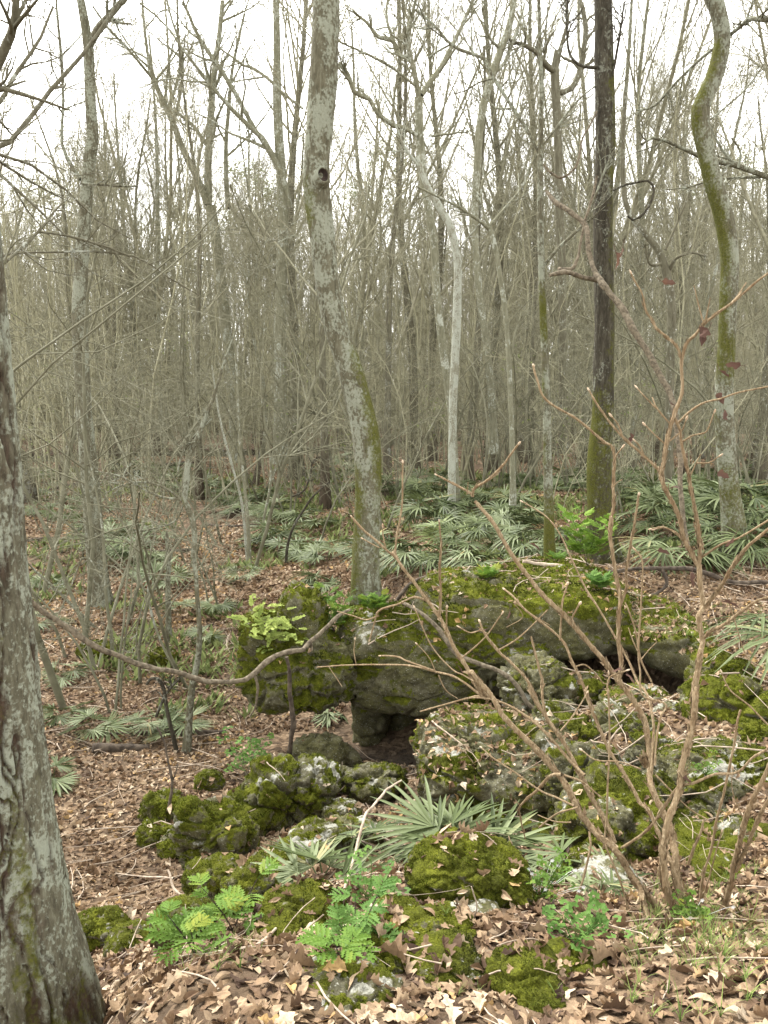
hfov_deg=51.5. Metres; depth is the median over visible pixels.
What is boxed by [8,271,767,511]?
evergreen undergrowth
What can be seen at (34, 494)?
bare tree
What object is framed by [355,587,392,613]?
fern
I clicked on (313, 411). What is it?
bare sapling
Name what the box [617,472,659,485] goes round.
fan palm
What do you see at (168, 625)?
mossy snag
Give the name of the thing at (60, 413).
bare sapling
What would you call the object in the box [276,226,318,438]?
bare tree
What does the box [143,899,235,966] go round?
feathery herb
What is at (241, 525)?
fallen log
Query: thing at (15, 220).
bare tree
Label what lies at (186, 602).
dwarf palmetto
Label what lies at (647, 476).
bare sapling
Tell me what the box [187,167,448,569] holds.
bare sapling
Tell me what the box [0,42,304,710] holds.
bare sapling
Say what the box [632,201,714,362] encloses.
bare tree
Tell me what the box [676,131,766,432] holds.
bare tree
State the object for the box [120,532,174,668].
forked thin sapling
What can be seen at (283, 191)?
leaning limb tree
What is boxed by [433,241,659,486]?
bare sapling
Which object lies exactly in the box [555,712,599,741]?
mossy rock
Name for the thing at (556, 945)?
moss stone
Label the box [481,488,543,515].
fan palm
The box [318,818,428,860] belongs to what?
needle palm
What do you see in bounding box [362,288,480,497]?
bare sapling
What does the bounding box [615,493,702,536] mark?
fan palm
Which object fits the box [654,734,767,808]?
mossy rock
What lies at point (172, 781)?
dead shoot
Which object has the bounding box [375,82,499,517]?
lichen tree
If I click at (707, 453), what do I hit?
bare sapling
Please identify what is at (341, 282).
bare tree
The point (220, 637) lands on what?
dwarf palmetto
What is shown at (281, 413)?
bare sapling
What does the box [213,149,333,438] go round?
bare tree
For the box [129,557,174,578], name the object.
fan palm
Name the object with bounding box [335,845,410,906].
clover leaved herb
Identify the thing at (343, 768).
grey rock
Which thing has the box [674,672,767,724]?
mossy rock
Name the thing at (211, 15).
sky
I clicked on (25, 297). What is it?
bare tree
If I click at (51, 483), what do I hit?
bare sapling
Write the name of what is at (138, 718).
dwarf palmetto
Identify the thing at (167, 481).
fan palm
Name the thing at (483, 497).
fan palm
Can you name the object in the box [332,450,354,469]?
fan palm
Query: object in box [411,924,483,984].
moss stone
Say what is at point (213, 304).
bare tree
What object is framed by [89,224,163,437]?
bare tree
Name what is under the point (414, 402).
bare sapling
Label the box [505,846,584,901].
white flowered herb
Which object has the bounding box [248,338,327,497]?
bare sapling
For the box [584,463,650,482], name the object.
fan palm
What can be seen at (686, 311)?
bare tree
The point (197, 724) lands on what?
dwarf palmetto
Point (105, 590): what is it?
thin sapling
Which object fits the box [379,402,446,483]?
bare sapling
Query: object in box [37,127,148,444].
bare tree
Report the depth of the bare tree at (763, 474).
22.86 m
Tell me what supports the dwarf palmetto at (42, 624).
on the ground at (394, 748)
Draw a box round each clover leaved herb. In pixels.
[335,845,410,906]
[542,890,632,952]
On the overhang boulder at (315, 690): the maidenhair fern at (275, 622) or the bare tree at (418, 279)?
the maidenhair fern at (275, 622)
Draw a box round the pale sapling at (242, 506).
[211,365,246,560]
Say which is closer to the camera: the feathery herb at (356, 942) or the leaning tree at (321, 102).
the feathery herb at (356, 942)
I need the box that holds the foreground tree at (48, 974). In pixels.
[0,224,105,1023]
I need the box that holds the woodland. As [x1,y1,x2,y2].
[0,103,765,431]
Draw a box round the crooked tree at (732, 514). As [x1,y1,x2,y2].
[623,0,767,558]
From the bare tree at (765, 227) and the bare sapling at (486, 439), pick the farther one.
the bare tree at (765, 227)
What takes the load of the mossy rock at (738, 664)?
on the ground at (394, 748)
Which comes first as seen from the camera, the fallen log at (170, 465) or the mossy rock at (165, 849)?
the mossy rock at (165, 849)
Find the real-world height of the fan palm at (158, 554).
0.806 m
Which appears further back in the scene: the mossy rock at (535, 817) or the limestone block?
the limestone block
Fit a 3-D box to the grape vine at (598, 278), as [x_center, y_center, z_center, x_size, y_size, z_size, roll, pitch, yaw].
[2.419,-2.209,8.863,0.956,4.924,2.585,-3,10,-18]
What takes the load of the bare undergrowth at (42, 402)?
on the ground at (394, 748)
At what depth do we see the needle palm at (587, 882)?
3.45 m
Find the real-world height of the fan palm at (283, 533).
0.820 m
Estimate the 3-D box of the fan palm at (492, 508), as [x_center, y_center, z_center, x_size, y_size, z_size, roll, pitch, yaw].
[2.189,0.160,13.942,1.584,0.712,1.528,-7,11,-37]
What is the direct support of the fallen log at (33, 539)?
on the ground at (394, 748)
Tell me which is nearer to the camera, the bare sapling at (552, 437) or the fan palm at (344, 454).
the bare sapling at (552, 437)
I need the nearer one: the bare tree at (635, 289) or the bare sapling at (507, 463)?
the bare sapling at (507, 463)
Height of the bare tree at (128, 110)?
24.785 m
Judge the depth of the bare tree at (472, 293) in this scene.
50.22 m
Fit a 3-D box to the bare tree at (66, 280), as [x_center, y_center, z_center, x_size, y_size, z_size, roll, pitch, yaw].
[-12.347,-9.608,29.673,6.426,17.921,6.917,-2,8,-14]
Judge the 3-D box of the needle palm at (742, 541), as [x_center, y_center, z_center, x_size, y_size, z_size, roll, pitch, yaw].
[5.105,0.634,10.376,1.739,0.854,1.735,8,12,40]
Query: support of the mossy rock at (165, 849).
on the ground at (394, 748)
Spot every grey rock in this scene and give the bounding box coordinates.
[292,731,350,765]
[336,764,351,794]
[344,742,361,767]
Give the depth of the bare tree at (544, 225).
57.40 m
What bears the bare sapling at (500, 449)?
on the ground at (394, 748)
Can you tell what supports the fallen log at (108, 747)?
on the ground at (394, 748)
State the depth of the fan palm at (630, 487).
15.85 m
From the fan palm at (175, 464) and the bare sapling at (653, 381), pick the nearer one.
the bare sapling at (653, 381)
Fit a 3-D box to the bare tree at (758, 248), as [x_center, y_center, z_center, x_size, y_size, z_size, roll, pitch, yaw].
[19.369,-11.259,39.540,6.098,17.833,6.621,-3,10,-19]
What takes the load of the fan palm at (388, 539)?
on the ground at (394, 748)
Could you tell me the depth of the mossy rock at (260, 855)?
4.28 m
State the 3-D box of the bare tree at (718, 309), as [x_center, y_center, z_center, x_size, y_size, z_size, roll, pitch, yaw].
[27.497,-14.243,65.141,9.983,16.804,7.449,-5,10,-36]
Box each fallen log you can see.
[27,537,67,542]
[45,460,194,490]
[92,743,149,752]
[99,729,227,736]
[147,548,190,552]
[205,523,258,526]
[229,506,284,513]
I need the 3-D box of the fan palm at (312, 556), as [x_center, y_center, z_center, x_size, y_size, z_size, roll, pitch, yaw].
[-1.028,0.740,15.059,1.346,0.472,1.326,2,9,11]
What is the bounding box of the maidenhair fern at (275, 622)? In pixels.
[226,594,308,653]
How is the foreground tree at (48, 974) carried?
on the ground at (394, 748)
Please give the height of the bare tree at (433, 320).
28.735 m
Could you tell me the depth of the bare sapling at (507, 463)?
25.33 m
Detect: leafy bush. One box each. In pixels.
[217,726,273,774]
[690,749,723,776]
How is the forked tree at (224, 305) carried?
on the ground at (394, 748)
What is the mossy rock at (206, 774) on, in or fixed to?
on the ground at (394, 748)
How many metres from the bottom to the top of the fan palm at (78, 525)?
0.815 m
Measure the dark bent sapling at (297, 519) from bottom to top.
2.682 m
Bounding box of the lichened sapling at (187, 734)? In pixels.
[84,193,301,752]
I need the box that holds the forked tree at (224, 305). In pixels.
[93,0,272,462]
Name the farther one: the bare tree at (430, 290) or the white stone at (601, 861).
the bare tree at (430, 290)
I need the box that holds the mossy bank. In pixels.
[609,582,719,680]
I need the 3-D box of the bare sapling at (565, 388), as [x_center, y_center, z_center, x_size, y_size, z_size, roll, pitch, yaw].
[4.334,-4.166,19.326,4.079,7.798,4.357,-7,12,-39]
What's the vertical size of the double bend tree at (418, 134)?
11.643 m
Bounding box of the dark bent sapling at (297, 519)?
[285,447,333,563]
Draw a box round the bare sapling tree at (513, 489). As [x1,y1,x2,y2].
[406,142,536,505]
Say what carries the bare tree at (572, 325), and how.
on the ground at (394, 748)
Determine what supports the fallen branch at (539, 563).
on the limestone ledge
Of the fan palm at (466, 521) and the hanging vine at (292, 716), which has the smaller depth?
the hanging vine at (292, 716)
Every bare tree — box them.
[0,0,101,502]
[0,0,133,484]
[0,56,39,317]
[0,130,59,439]
[0,170,63,453]
[0,205,70,394]
[1,171,37,342]
[2,132,101,443]
[3,130,76,438]
[3,197,71,424]
[6,2,194,466]
[6,159,163,430]
[7,195,62,425]
[10,174,74,415]
[22,115,153,457]
[23,32,172,441]
[24,139,166,387]
[25,0,201,455]
[33,0,271,456]
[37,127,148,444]
[40,89,221,441]
[43,1,223,456]
[48,0,292,499]
[74,155,195,410]
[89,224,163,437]
[108,54,242,438]
[111,53,237,439]
[129,207,169,405]
[131,107,235,428]
[147,0,469,509]
[150,29,318,484]
[161,205,212,340]
[162,202,254,434]
[167,75,378,425]
[174,257,220,421]
[179,146,276,420]
[194,185,274,443]
[201,200,249,366]
[208,0,414,479]
[208,83,368,435]
[208,162,316,443]
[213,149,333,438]
[216,166,318,429]
[218,143,296,330]
[222,195,302,415]
[244,0,486,496]
[247,146,394,443]
[251,162,309,285]
[269,157,373,437]
[273,152,355,421]
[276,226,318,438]
[285,0,515,461]
[286,203,317,428]
[295,0,479,468]
[299,222,349,424]
[305,178,364,391]
[335,161,402,369]
[338,129,421,411]
[339,227,383,348]
[340,194,396,363]
[343,0,526,460]
[343,193,414,376]
[347,156,496,440]
[348,118,463,438]
[365,249,405,372]
[368,117,482,443]
[370,0,570,474]
[371,150,468,441]
[377,146,469,427]
[384,138,515,391]
[386,171,486,351]
[395,230,450,364]
[414,0,697,476]
[429,0,624,462]
[437,0,592,482]
[441,105,574,456]
[442,188,525,418]
[442,211,499,358]
[443,198,514,431]
[445,125,529,434]
[450,174,556,449]
[456,120,585,436]
[459,48,669,454]
[465,87,631,410]
[481,216,523,337]
[484,0,767,470]
[491,175,581,405]
[499,52,680,454]
[499,260,548,372]
[505,0,767,471]
[512,182,576,427]
[530,105,644,352]
[537,182,626,442]
[546,156,618,427]
[554,185,636,435]
[573,180,708,442]
[576,20,728,330]
[576,127,672,419]
[591,4,766,465]
[594,29,767,458]
[614,0,767,485]
[615,35,713,449]
[615,197,676,433]
[617,124,718,429]
[617,194,651,423]
[629,0,767,436]
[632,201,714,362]
[637,0,767,482]
[643,228,715,424]
[652,75,767,410]
[664,224,707,424]
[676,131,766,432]
[676,171,766,358]
[683,258,765,371]
[687,103,767,340]
[695,33,767,469]
[696,108,767,440]
[712,194,766,346]
[735,146,766,298]
[736,262,766,423]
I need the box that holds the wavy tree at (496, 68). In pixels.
[471,0,536,453]
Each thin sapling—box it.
[28,563,95,627]
[45,386,114,658]
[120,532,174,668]
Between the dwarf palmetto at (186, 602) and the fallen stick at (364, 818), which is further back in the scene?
the dwarf palmetto at (186, 602)
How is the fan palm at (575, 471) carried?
on the ground at (394, 748)
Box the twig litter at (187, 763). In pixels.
[37,525,767,1023]
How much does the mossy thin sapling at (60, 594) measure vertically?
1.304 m
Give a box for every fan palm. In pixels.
[24,499,58,515]
[30,467,54,478]
[33,502,82,520]
[39,489,67,499]
[65,495,101,509]
[65,520,135,544]
[66,511,104,522]
[72,521,153,563]
[101,499,116,512]
[103,516,132,528]
[104,457,135,471]
[104,531,180,568]
[119,524,158,537]
[125,554,201,589]
[127,460,161,475]
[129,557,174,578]
[132,527,178,547]
[150,464,175,477]
[155,473,190,489]
[170,462,193,473]
[190,472,241,494]
[203,495,243,513]
[205,487,239,501]
[215,499,261,515]
[229,520,307,553]
[235,492,266,503]
[235,534,272,542]
[242,485,289,503]
[245,504,279,519]
[250,495,300,522]
[264,536,308,554]
[276,505,327,522]
[278,535,334,562]
[295,535,351,564]
[298,516,338,527]
[327,527,442,573]
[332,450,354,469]
[381,474,408,497]
[387,493,416,504]
[388,490,487,536]
[388,501,453,529]
[392,461,471,494]
[392,475,461,506]
[392,478,430,495]
[420,483,441,491]
[430,496,470,509]
[430,511,506,555]
[436,476,479,491]
[436,485,491,511]
[441,521,476,528]
[456,484,522,509]
[458,513,506,531]
[461,484,495,494]
[469,499,543,532]
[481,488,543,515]
[482,504,561,543]
[489,471,527,488]
[516,472,542,489]
[521,526,567,539]
[531,466,584,481]
[537,528,583,545]
[538,474,585,491]
[554,466,584,484]
[558,476,585,490]
[558,478,586,488]
[579,480,648,506]
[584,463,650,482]
[615,471,654,490]
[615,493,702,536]
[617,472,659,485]
[617,481,668,509]
[624,503,718,538]
[628,481,700,513]
[642,473,704,496]
[648,478,719,519]
[658,473,716,494]
[660,485,752,520]
[672,479,767,534]
[674,474,767,536]
[676,464,717,478]
[695,473,716,482]
[711,470,752,483]
[739,478,766,490]
[744,479,767,491]
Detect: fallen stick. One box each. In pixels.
[126,927,276,957]
[344,780,401,887]
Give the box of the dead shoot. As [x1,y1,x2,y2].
[156,727,178,810]
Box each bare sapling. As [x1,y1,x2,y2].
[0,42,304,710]
[0,129,165,592]
[7,67,237,657]
[14,310,194,623]
[18,359,243,669]
[19,330,184,596]
[19,417,123,533]
[20,366,270,688]
[26,262,156,509]
[30,388,76,441]
[31,464,179,713]
[43,356,225,559]
[60,249,247,544]
[63,195,278,566]
[81,350,391,683]
[94,411,136,460]
[100,287,248,518]
[115,294,242,474]
[122,307,317,513]
[140,449,250,605]
[152,314,296,499]
[161,297,402,504]
[174,181,395,507]
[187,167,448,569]
[202,251,346,521]
[209,357,311,469]
[217,237,519,529]
[217,344,345,472]
[225,371,318,437]
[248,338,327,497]
[251,309,434,504]
[259,274,415,504]
[295,429,352,497]
[298,369,467,540]
[333,338,437,475]
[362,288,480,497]
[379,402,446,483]
[394,258,592,491]
[414,295,529,493]
[428,329,502,476]
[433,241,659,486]
[434,272,625,488]
[435,272,538,490]
[464,244,752,496]
[466,326,580,487]
[482,267,633,480]
[495,237,767,510]
[497,186,658,491]
[501,370,592,489]
[507,300,684,485]
[539,380,661,479]
[544,208,764,480]
[550,236,754,480]
[555,234,716,480]
[573,281,735,482]
[579,375,647,525]
[616,200,767,483]
[631,309,767,494]
[640,416,685,472]
[655,317,755,470]
[685,328,767,494]
[706,350,750,464]
[710,334,767,471]
[710,441,757,472]
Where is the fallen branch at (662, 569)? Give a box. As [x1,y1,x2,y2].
[394,566,767,600]
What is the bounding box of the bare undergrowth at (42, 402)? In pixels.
[0,24,767,540]
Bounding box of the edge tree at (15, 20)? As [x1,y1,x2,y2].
[0,0,198,318]
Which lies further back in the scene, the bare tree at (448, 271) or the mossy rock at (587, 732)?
the bare tree at (448, 271)
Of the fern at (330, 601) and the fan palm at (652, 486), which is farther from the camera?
the fan palm at (652, 486)
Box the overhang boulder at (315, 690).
[235,580,356,715]
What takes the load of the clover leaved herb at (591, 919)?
on the ground at (394, 748)
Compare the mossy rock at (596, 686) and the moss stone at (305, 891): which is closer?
the moss stone at (305, 891)
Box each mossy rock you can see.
[74,639,119,659]
[78,904,130,951]
[103,918,149,957]
[135,816,171,847]
[136,787,182,822]
[145,646,178,666]
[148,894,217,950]
[155,829,179,859]
[168,794,259,870]
[180,851,239,898]
[192,767,225,791]
[219,861,281,916]
[227,784,273,835]
[240,753,300,832]
[245,845,305,872]
[274,832,306,845]
[287,815,359,864]
[290,751,341,825]
[320,797,362,818]
[331,813,386,848]
[342,760,408,803]
[513,811,553,835]
[532,698,579,716]
[538,740,598,820]
[547,844,615,875]
[551,761,681,862]
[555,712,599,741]
[569,668,610,707]
[586,739,628,765]
[590,698,634,733]
[598,682,669,704]
[621,712,665,735]
[622,731,675,771]
[642,768,685,810]
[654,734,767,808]
[668,820,716,864]
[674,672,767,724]
[674,814,708,826]
[677,808,694,815]
[683,646,759,682]
[684,799,731,819]
[689,840,745,882]
[709,813,767,849]
[731,719,767,741]
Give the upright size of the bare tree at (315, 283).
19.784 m
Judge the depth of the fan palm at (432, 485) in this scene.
24.75 m
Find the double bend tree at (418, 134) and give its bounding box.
[338,0,489,512]
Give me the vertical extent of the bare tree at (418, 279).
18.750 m
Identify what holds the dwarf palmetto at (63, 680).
on the ground at (394, 748)
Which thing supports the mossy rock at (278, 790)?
on the ground at (394, 748)
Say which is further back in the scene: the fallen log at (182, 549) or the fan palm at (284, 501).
the fan palm at (284, 501)
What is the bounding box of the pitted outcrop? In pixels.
[409,703,577,824]
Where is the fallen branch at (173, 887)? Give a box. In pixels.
[167,869,180,894]
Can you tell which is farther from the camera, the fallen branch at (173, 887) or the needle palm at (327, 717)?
the needle palm at (327, 717)
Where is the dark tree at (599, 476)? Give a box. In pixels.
[554,0,654,564]
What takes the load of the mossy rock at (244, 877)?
on the ground at (394, 748)
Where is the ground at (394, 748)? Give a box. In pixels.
[22,400,767,1023]
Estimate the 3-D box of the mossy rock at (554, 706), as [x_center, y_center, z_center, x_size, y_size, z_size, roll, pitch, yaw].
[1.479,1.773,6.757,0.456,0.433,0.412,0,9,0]
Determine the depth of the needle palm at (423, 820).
4.38 m
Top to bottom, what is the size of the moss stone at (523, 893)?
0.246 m
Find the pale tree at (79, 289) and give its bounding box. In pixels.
[23,0,143,607]
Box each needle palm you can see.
[250,834,395,885]
[286,570,342,592]
[312,707,348,728]
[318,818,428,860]
[354,774,566,874]
[379,539,454,577]
[407,515,499,551]
[435,549,515,569]
[488,522,571,558]
[524,832,652,885]
[563,866,636,896]
[607,517,755,583]
[673,518,767,561]
[694,613,767,694]
[707,524,767,572]
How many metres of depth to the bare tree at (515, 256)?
42.88 m
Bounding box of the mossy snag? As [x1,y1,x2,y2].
[163,529,180,642]
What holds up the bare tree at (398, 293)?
on the ground at (394, 748)
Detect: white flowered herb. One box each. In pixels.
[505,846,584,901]
[666,889,734,921]
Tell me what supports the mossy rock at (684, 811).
on the ground at (394, 748)
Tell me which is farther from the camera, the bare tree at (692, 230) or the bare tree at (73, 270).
the bare tree at (692, 230)
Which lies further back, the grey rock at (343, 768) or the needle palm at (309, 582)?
the needle palm at (309, 582)
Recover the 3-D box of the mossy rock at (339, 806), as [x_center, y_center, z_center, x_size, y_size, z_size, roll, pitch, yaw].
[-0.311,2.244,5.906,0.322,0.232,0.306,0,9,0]
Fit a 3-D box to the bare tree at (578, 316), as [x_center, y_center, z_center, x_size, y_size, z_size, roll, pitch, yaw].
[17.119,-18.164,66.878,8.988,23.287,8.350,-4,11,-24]
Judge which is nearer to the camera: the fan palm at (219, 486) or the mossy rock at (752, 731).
the mossy rock at (752, 731)
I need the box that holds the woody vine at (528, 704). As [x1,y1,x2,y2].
[402,602,533,709]
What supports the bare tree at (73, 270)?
on the ground at (394, 748)
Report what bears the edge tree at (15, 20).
on the ground at (394, 748)
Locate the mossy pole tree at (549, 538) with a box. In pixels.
[394,0,630,556]
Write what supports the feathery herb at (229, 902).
on the ground at (394, 748)
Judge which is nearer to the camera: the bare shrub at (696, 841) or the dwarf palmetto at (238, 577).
the bare shrub at (696, 841)
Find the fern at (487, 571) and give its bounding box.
[471,562,500,579]
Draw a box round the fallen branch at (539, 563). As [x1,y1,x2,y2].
[522,560,583,567]
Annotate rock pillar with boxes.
[351,703,391,746]
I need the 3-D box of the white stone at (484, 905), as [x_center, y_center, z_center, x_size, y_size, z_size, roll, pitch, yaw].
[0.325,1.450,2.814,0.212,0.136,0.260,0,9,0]
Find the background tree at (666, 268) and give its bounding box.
[620,92,712,500]
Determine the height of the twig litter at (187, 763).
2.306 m
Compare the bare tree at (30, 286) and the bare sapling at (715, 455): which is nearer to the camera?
the bare sapling at (715, 455)
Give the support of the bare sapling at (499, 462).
on the ground at (394, 748)
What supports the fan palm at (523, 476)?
on the ground at (394, 748)
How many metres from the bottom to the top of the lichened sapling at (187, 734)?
5.737 m
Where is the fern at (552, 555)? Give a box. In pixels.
[546,550,566,561]
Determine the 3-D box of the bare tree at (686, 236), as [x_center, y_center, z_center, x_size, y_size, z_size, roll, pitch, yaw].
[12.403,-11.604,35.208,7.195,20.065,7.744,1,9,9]
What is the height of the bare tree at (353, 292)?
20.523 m
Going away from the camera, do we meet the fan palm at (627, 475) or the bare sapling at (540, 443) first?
the fan palm at (627, 475)
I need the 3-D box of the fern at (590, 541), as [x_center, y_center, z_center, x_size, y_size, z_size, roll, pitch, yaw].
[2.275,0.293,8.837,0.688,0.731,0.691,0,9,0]
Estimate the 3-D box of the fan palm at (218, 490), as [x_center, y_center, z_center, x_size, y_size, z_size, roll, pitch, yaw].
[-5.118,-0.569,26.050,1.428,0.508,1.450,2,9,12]
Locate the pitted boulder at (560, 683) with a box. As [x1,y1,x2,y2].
[497,650,578,713]
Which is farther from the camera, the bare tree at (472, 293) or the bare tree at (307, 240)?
the bare tree at (307, 240)
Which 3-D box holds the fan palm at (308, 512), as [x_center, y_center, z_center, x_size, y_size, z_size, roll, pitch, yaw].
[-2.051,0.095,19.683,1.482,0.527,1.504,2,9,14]
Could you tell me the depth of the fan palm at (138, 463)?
33.07 m
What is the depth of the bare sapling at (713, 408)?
13.22 m
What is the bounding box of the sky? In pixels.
[0,0,767,376]
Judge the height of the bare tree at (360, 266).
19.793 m
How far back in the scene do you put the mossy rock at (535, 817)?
5.31 m
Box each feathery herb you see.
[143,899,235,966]
[187,856,281,936]
[295,922,380,964]
[314,874,404,946]
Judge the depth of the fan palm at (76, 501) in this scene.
24.51 m
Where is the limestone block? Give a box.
[390,713,414,730]
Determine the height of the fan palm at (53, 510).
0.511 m
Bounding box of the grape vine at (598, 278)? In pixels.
[543,111,689,549]
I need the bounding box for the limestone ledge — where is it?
[335,554,632,717]
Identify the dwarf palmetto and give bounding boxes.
[30,573,63,589]
[35,609,74,631]
[41,660,93,689]
[42,700,92,727]
[48,752,80,795]
[56,707,138,742]
[118,704,185,736]
[143,703,216,743]
[153,597,195,613]
[184,624,226,644]
[193,597,237,613]
[222,565,263,583]
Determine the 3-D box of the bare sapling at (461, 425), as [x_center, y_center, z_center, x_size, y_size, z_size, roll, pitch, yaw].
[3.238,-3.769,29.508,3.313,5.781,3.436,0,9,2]
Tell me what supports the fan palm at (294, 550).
on the ground at (394, 748)
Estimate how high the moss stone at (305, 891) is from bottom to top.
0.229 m
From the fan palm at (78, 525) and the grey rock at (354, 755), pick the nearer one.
the grey rock at (354, 755)
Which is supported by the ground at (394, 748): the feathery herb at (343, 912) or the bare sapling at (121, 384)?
the bare sapling at (121, 384)
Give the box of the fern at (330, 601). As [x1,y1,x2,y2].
[313,581,356,631]
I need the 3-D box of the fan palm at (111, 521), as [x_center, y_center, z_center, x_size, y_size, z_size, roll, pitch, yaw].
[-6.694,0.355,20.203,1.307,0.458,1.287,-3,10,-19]
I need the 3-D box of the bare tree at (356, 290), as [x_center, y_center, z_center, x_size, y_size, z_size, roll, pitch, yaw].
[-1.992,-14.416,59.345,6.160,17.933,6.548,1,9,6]
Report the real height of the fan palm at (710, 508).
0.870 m
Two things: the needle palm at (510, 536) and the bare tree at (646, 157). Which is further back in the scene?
the bare tree at (646, 157)
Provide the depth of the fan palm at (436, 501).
18.09 m
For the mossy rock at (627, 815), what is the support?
on the ground at (394, 748)
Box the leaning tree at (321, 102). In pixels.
[303,0,381,604]
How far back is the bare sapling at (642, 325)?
25.12 m
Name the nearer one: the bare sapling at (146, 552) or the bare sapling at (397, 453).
the bare sapling at (146, 552)
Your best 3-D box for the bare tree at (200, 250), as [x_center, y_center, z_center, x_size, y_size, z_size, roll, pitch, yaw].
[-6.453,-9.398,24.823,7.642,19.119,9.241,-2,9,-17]
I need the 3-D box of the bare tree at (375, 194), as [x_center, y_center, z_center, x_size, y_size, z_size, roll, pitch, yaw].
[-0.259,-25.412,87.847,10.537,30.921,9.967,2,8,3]
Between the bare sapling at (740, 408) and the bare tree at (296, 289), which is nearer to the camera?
the bare sapling at (740, 408)
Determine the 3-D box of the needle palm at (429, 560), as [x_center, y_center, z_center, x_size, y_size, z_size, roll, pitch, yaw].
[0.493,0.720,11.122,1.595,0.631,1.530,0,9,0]
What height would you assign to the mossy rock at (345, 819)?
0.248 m
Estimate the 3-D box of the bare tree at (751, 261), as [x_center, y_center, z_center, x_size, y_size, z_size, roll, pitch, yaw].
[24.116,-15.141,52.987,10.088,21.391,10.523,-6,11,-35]
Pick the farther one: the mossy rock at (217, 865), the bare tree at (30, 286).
the bare tree at (30, 286)
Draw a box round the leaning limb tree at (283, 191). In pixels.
[127,0,303,463]
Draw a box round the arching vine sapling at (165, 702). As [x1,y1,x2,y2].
[146,663,189,751]
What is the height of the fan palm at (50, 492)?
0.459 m
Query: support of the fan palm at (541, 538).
on the ground at (394, 748)
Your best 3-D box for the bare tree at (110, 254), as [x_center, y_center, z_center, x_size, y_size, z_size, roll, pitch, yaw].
[-12.454,-11.338,34.434,9.620,19.902,7.956,2,9,20]
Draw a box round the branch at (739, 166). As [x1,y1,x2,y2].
[620,101,767,203]
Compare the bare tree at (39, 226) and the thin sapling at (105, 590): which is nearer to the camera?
the thin sapling at (105, 590)
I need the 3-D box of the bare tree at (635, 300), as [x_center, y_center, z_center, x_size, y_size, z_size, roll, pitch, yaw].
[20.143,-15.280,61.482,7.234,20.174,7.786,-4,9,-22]
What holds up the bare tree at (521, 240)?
on the ground at (394, 748)
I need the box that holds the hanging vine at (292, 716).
[285,656,295,754]
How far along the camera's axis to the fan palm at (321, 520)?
18.79 m
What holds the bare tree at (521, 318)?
on the ground at (394, 748)
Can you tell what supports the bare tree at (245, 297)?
on the ground at (394, 748)
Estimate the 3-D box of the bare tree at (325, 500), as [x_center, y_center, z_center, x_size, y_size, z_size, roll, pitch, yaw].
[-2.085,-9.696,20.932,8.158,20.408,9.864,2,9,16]
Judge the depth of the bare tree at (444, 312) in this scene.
46.85 m
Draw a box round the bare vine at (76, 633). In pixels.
[32,599,350,716]
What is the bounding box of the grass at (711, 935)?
[179,561,767,1020]
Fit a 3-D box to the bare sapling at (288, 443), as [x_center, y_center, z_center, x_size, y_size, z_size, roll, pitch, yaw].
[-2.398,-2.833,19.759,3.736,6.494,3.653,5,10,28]
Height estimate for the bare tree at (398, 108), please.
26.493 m
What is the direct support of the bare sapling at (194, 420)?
on the ground at (394, 748)
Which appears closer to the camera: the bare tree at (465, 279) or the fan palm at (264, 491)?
the fan palm at (264, 491)
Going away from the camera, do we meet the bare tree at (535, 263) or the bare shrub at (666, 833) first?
the bare shrub at (666, 833)
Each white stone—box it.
[468,898,500,913]
[572,853,644,888]
[653,700,678,712]
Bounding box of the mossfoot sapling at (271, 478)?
[252,287,305,546]
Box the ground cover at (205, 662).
[27,464,767,718]
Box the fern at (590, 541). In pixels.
[557,502,619,565]
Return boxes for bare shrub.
[316,239,767,920]
[687,579,767,902]
[711,763,767,921]
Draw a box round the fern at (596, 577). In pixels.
[583,568,613,589]
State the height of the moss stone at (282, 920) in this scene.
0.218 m
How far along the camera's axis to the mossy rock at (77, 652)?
10.86 m
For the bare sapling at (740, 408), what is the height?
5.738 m
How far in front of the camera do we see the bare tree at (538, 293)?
51.09 m
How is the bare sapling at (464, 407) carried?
on the ground at (394, 748)
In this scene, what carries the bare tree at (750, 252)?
on the ground at (394, 748)
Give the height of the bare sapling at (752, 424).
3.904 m
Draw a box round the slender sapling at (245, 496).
[216,245,253,562]
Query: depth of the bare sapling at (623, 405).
23.03 m
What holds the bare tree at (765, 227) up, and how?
on the ground at (394, 748)
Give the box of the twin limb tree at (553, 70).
[499,0,625,453]
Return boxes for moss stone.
[249,878,346,928]
[253,907,302,936]
[303,949,403,1015]
[362,928,414,974]
[368,894,420,926]
[396,900,476,938]
[403,826,508,901]
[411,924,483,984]
[483,940,571,1013]
[492,835,538,907]
[547,936,607,976]
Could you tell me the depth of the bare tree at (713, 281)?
26.04 m
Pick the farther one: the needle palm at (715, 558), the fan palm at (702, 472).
the fan palm at (702, 472)
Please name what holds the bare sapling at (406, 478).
on the ground at (394, 748)
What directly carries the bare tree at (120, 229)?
on the ground at (394, 748)
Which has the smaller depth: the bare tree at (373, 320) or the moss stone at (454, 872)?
the moss stone at (454, 872)
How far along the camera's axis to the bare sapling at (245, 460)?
23.21 m
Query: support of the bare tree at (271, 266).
on the ground at (394, 748)
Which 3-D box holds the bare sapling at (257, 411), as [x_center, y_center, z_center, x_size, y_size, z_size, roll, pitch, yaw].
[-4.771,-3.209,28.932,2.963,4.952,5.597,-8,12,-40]
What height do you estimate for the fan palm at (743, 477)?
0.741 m

